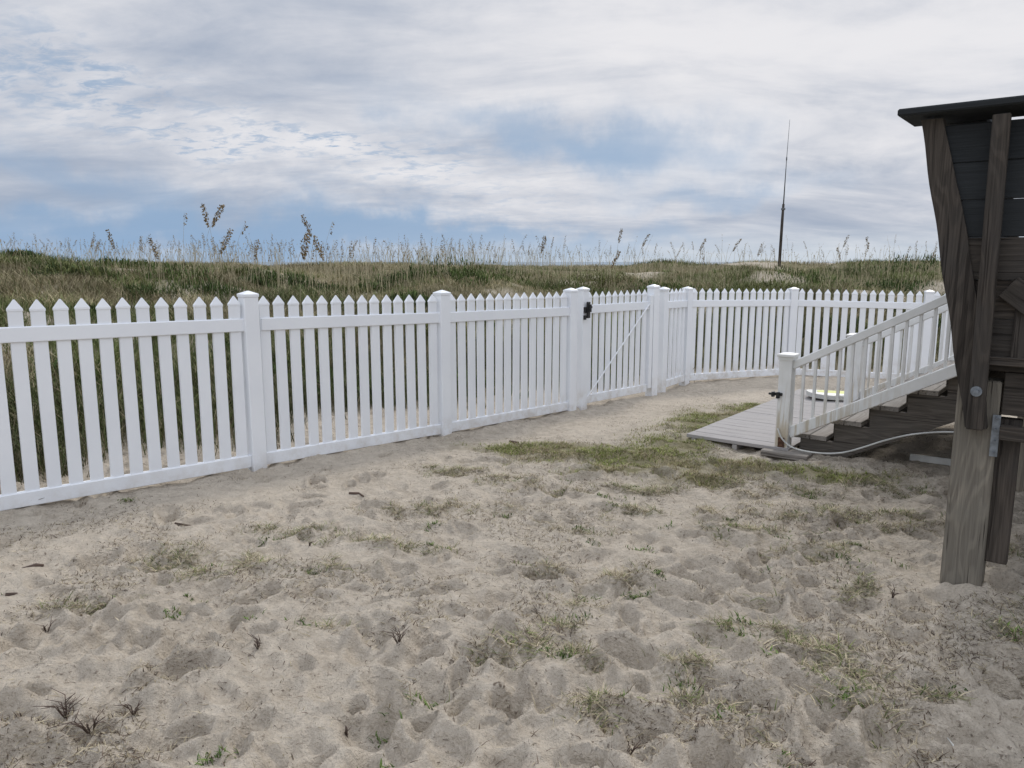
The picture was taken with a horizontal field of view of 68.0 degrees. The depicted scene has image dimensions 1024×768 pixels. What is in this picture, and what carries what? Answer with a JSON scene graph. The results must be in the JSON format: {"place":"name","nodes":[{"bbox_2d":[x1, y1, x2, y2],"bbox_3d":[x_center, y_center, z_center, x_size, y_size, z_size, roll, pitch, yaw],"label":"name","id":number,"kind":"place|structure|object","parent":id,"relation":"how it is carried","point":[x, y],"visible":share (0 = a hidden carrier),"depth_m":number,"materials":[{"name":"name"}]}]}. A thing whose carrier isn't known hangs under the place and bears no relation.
{"place":"outdoors","nodes":[
{"label":"outdoors","id":0,"kind":"place"},
{"bbox_2d":[160,262,838,266],"bbox_3d":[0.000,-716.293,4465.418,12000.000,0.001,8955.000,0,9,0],"label":"sea","id":1,"kind":"structure","parent":0,"point":[541,263],"depth_m":1450.59,"materials":[{"name":"blue liquid"}]},
{"bbox_2d":[0,261,1023,767],"bbox_3d":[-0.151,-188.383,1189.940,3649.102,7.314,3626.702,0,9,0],"label":"ground","id":2,"kind":"structure","parent":0,"point":[336,663],"depth_m":3.21,"materials":[{"name":"beige sand"}]},
{"bbox_2d":[22,563,43,567],"bbox_3d":[-2.342,0.897,3.713,0.093,0.034,0.028,-6,11,-31],"label":"driftwood stick","id":3,"kind":"object","parent":2,"relation":"on","point":[37,565],"visible":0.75,"depth_m":3.71,"materials":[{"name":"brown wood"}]},
{"bbox_2d":[5,583,73,595],"bbox_3d":[-2.137,0.940,3.446,0.272,0.047,0.020,-6,11,-32],"label":"driftwood stick","id":4,"kind":"object","parent":2,"relation":"on","point":[10,594],"visible":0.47,"depth_m":3.38,"materials":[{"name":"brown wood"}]},
{"bbox_2d":[35,616,53,631],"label":"dead plant","id":5,"kind":"object","parent":2,"relation":"on","point":[43,626],"visible":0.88,"depth_m":3.10,"materials":[{"name":"brown plant"}]},
{"bbox_2d":[33,688,82,718],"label":"dead plant","id":6,"kind":"object","parent":2,"relation":"on","point":[63,715],"visible":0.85,"depth_m":2.41,"materials":[{"name":"brown plant"}]},
{"bbox_2d":[47,708,104,734],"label":"dead plant","id":7,"kind":"object","parent":2,"relation":"on","point":[82,727],"visible":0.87,"depth_m":2.33,"materials":[{"name":"brown plant"}]},
{"bbox_2d":[105,229,132,302],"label":"sea oat plant","id":8,"kind":"object","parent":2,"relation":"on","point":[111,241],"visible":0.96,"depth_m":10.85,"materials":[{"name":"brown plant"}]},
{"bbox_2d":[115,700,142,715],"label":"dead plant","id":9,"kind":"object","parent":2,"relation":"on","point":[127,707],"visible":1,"depth_m":2.45,"materials":[{"name":"brown plant"}]},
{"bbox_2d":[139,236,151,285],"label":"sea oat plant","id":10,"kind":"object","parent":2,"relation":"on","point":[143,259],"visible":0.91,"depth_m":12.40,"materials":[{"name":"brown plant"}]},
{"bbox_2d":[148,238,173,309],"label":"sea oat plant","id":11,"kind":"object","parent":2,"relation":"on","point":[156,255],"visible":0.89,"depth_m":10.15,"materials":[{"name":"brown plant"}]},
{"bbox_2d":[181,213,192,316],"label":"sea oat plant","id":12,"kind":"object","parent":2,"relation":"on","point":[183,256],"visible":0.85,"depth_m":9.84,"materials":[{"name":"brown plant"}]},
{"bbox_2d":[187,204,224,304],"bbox_3d":[-3.881,-1.437,9.288,0.720,1.518,0.446,0,9,0],"label":"sea oat plant","id":13,"kind":"object","parent":2,"relation":"on","point":[216,219],"visible":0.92,"depth_m":9.35,"materials":[{"name":"brown plant"}]},
{"bbox_2d":[200,204,237,309],"bbox_3d":[-3.705,-1.499,9.641,0.870,1.557,0.512,-8,12,-39],"label":"sea oat plant","id":14,"kind":"object","parent":2,"relation":"on","point":[205,219],"visible":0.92,"depth_m":9.57,"materials":[{"name":"brown plant"}]},
{"bbox_2d":[209,228,233,336],"bbox_3d":[-3.396,-1.113,8.681,0.389,1.332,0.544,9,13,43],"label":"sea oat plant","id":15,"kind":"object","parent":2,"relation":"on","point":[223,244],"visible":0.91,"depth_m":8.76,"materials":[{"name":"brown plant"}]},
{"bbox_2d":[224,221,247,316],"bbox_3d":[-3.247,-1.240,9.090,0.343,1.395,0.842,0,9,0],"label":"sea oat plant","id":16,"kind":"object","parent":2,"relation":"on","point":[232,265],"visible":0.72,"depth_m":9.04,"materials":[{"name":"brown plant"}]},
{"bbox_2d":[247,633,261,648],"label":"dead plant","id":17,"kind":"object","parent":2,"relation":"on","point":[257,642],"visible":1,"depth_m":2.85,"materials":[{"name":"brown plant"}]},
{"bbox_2d":[253,239,267,295],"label":"sea oat plant","id":18,"kind":"object","parent":2,"relation":"on","point":[255,256],"visible":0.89,"depth_m":10.82,"materials":[{"name":"plant"}]},
{"bbox_2d":[0,288,578,510],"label":"picket fence","id":19,"kind":"object","parent":2,"relation":"on","point":[249,324],"visible":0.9,"depth_m":5.40,"materials":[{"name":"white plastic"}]},
{"bbox_2d":[286,233,314,361],"bbox_3d":[-2.374,-0.942,8.571,0.542,1.512,0.785,-8,12,-42],"label":"sea oat plant","id":20,"kind":"object","parent":2,"relation":"on","point":[304,255],"visible":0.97,"depth_m":8.46,"materials":[{"name":"brown plant"}]},
{"bbox_2d":[311,242,314,288],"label":"sea oat plant","id":21,"kind":"object","parent":2,"relation":"on","point":[311,261],"visible":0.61,"depth_m":13.44,"materials":[{"name":"brown plant"}]},
{"bbox_2d":[300,221,334,353],"bbox_3d":[-2.482,-1.092,8.904,0.654,1.596,0.712,-7,11,-36],"label":"sea oat plant","id":22,"kind":"object","parent":2,"relation":"on","point":[322,261],"visible":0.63,"depth_m":8.76,"materials":[{"name":"brown plant"}]},
{"bbox_2d":[301,214,342,307],"bbox_3d":[-2.345,-1.416,9.993,0.778,1.586,0.459,0,9,0],"label":"sea oat plant","id":23,"kind":"object","parent":2,"relation":"on","point":[306,226],"visible":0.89,"depth_m":9.76,"materials":[{"name":"brown plant"}]},
{"bbox_2d":[313,235,331,348],"bbox_3d":[-2.080,-0.984,8.747,0.721,1.461,0.535,0,9,0],"label":"sea oat plant","id":24,"kind":"object","parent":2,"relation":"on","point":[317,248],"visible":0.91,"depth_m":8.88,"materials":[{"name":"brown plant"}]},
{"bbox_2d":[341,239,344,294],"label":"sea oat plant","id":25,"kind":"object","parent":2,"relation":"on","point":[342,257],"visible":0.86,"depth_m":13.47,"materials":[{"name":"beige plant"}]},
{"bbox_2d":[344,726,351,736],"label":"dead plant","id":26,"kind":"object","parent":2,"relation":"on","point":[346,731],"visible":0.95,"depth_m":2.40,"materials":[{"name":"brown plant"}]},
{"bbox_2d":[349,241,357,294],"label":"sea oat plant","id":27,"kind":"object","parent":2,"relation":"on","point":[350,259],"visible":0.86,"depth_m":13.32,"materials":[{"name":"beige plant"}]},
{"bbox_2d":[349,492,363,496],"bbox_3d":[-0.998,0.708,4.888,0.108,0.025,0.030,2,9,14],"label":"driftwood stick","id":28,"kind":"object","parent":2,"relation":"on","point":[355,493],"visible":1,"depth_m":4.88,"materials":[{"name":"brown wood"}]},
{"bbox_2d":[369,239,377,296],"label":"sea oat plant","id":29,"kind":"object","parent":2,"relation":"on","point":[372,268],"visible":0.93,"depth_m":14.42,"materials":[{"name":"beige plant"}]},
{"bbox_2d":[383,627,408,643],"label":"dead plant","id":30,"kind":"object","parent":2,"relation":"on","point":[398,635],"visible":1,"depth_m":2.81,"materials":[{"name":"brown plant"}]},
{"bbox_2d":[0,247,941,428],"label":"dune ground cover","id":31,"kind":"object","parent":2,"relation":"on","point":[72,268],"visible":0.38,"depth_m":14.55,"materials":[{"name":"green plant"}]},
{"bbox_2d":[0,234,941,297],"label":"sea oat stalks","id":32,"kind":"object","parent":2,"relation":"on","point":[354,263],"visible":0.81,"depth_m":16.78,"materials":[{"name":"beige plant"}]},
{"bbox_2d":[0,252,949,484],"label":"dune grass","id":33,"kind":"structure","parent":2,"relation":"on","point":[46,298],"depth_m":8.88,"materials":[{"name":"green plant"}]},
{"bbox_2d":[0,252,950,361],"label":"dune grass","id":34,"kind":"structure","parent":2,"relation":"on","point":[542,287],"depth_m":16.62,"materials":[{"name":"green plant"}]},
{"bbox_2d":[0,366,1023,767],"bbox_3d":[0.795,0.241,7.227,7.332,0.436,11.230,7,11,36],"label":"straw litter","id":35,"kind":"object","parent":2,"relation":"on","point":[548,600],"visible":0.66,"depth_m":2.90,"materials":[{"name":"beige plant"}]},
{"bbox_2d":[1,467,1023,767],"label":"green sprigs","id":36,"kind":"object","parent":2,"relation":"on","point":[219,751],"visible":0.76,"depth_m":3.08,"materials":[{"name":"green plant"}]},
{"bbox_2d":[537,236,546,295],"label":"sea oat plant","id":37,"kind":"object","parent":2,"relation":"on","point":[543,238],"visible":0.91,"depth_m":12.79,"materials":[{"name":"beige plant"}]},
{"bbox_2d":[603,251,620,330],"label":"sea oat plant","id":38,"kind":"object","parent":2,"relation":"on","point":[614,259],"visible":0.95,"depth_m":12.29,"materials":[{"name":"brown plant"}]},
{"bbox_2d":[608,230,624,294],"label":"sea oat plant","id":39,"kind":"object","parent":2,"relation":"on","point":[620,232],"visible":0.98,"depth_m":15.73,"materials":[{"name":"brown plant"}]},
{"bbox_2d":[627,740,641,754],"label":"dead plant","id":40,"kind":"object","parent":2,"relation":"on","point":[633,749],"visible":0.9,"depth_m":2.25,"materials":[{"name":"brown plant"}]},
{"bbox_2d":[629,234,649,289],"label":"sea oat plant","id":41,"kind":"object","parent":2,"relation":"on","point":[638,258],"visible":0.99,"depth_m":16.72,"materials":[{"name":"brown plant"}]},
{"bbox_2d":[692,239,705,286],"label":"sea oat plant","id":42,"kind":"object","parent":2,"relation":"on","point":[702,245],"visible":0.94,"depth_m":16.74,"materials":[{"name":"brown plant"}]},
{"bbox_2d":[721,239,741,289],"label":"sea oat plant","id":43,"kind":"object","parent":2,"relation":"on","point":[734,248],"visible":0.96,"depth_m":16.70,"materials":[{"name":"brown plant"}]},
{"bbox_2d":[687,389,843,450],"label":"wooden boardwalk","id":44,"kind":"structure","parent":2,"relation":"on","point":[755,426],"depth_m":6.79,"materials":[{"name":"grey wood"}]},
{"bbox_2d":[778,121,789,266],"bbox_3d":[8.359,-5.698,23.391,0.132,4.698,0.100,0,9,0],"label":"antenna mast","id":45,"kind":"object","parent":2,"relation":"on","point":[781,235],"visible":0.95,"depth_m":23.48,"materials":[{"name":"grey metal"}]},
{"bbox_2d":[760,448,813,460],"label":"weathered wood plank","id":46,"kind":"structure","parent":2,"relation":"on","point":[793,454],"depth_m":5.91,"materials":[{"name":"grey wood"}]},
{"bbox_2d":[645,284,953,395],"bbox_3d":[4.336,-0.577,10.056,5.804,1.540,1.572,-1,9,-8],"label":"picket fence","id":47,"kind":"object","parent":2,"relation":"on","point":[681,328],"visible":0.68,"depth_m":10.29,"materials":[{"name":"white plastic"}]},
{"bbox_2d":[576,287,653,410],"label":"fence gate","id":48,"kind":"structure","parent":47,"relation":"attached to","point":[586,310],"depth_m":8.40,"materials":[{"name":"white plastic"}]},
{"bbox_2d":[799,759,816,766],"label":"dead plant","id":49,"kind":"object","parent":2,"relation":"on","point":[810,764],"visible":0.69,"depth_m":2.20,"materials":[{"name":"brown plant"}]},
{"bbox_2d":[836,247,846,285],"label":"sea oat plant","id":50,"kind":"object","parent":2,"relation":"on","point":[841,266],"visible":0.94,"depth_m":16.80,"materials":[{"name":"plant"}]},
{"bbox_2d":[768,294,1017,456],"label":"staircase","id":51,"kind":"structure","parent":2,"relation":"on","point":[918,399],"depth_m":5.71,"materials":[{"name":"grey wood"}]},
{"bbox_2d":[777,428,953,453],"bbox_3d":[2.942,0.451,5.359,2.136,0.308,0.042,7,11,36],"label":"garden hose","id":52,"kind":"object","parent":51,"relation":"attached to","point":[784,441],"visible":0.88,"depth_m":5.61,"materials":[{"name":"white plastic"}]},
{"bbox_2d":[887,585,900,597],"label":"dead plant","id":53,"kind":"object","parent":2,"relation":"on","point":[893,594],"visible":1,"depth_m":3.23,"materials":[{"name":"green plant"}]},
{"bbox_2d":[901,247,910,292],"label":"sea oat plant","id":54,"kind":"object","parent":2,"relation":"on","point":[902,270],"visible":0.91,"depth_m":16.03,"materials":[{"name":"plant"}]},
{"bbox_2d":[910,454,950,465],"bbox_3d":[3.225,0.577,5.649,0.474,0.050,0.026,6,11,34],"label":"white trim board","id":55,"kind":"object","parent":2,"relation":"on","point":[932,459],"depth_m":5.70,"materials":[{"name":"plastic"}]},
{"bbox_2d":[897,95,1023,585],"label":"raised deck","id":56,"kind":"structure","parent":2,"relation":"on","point":[975,158],"depth_m":3.18,"materials":[{"name":"brown wood"}]},
{"bbox_2d":[0,0,1023,261],"label":"sky","id":57,"kind":"structure","parent":0,"point":[581,123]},
{"bbox_2d":[37,463,1023,756],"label":"dead grass","id":58,"kind":"structure","parent":0,"point":[535,637],"depth_m":3.55,"materials":[{"name":"plant"}]},
{"bbox_2d":[455,402,910,489],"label":"lawn grass","id":59,"kind":"structure","parent":0,"point":[504,448],"depth_m":5.87,"materials":[{"name":"green plant"}]},
{"bbox_2d":[806,389,843,399],"bbox_3d":[3.586,0.092,8.110,0.850,0.107,0.375,0,9,0],"label":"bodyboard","id":60,"kind":"object","parent":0,"point":[831,395],"visible":0.31,"depth_m":8.00,"materials":[{"name":"white plastic"}]}
]}

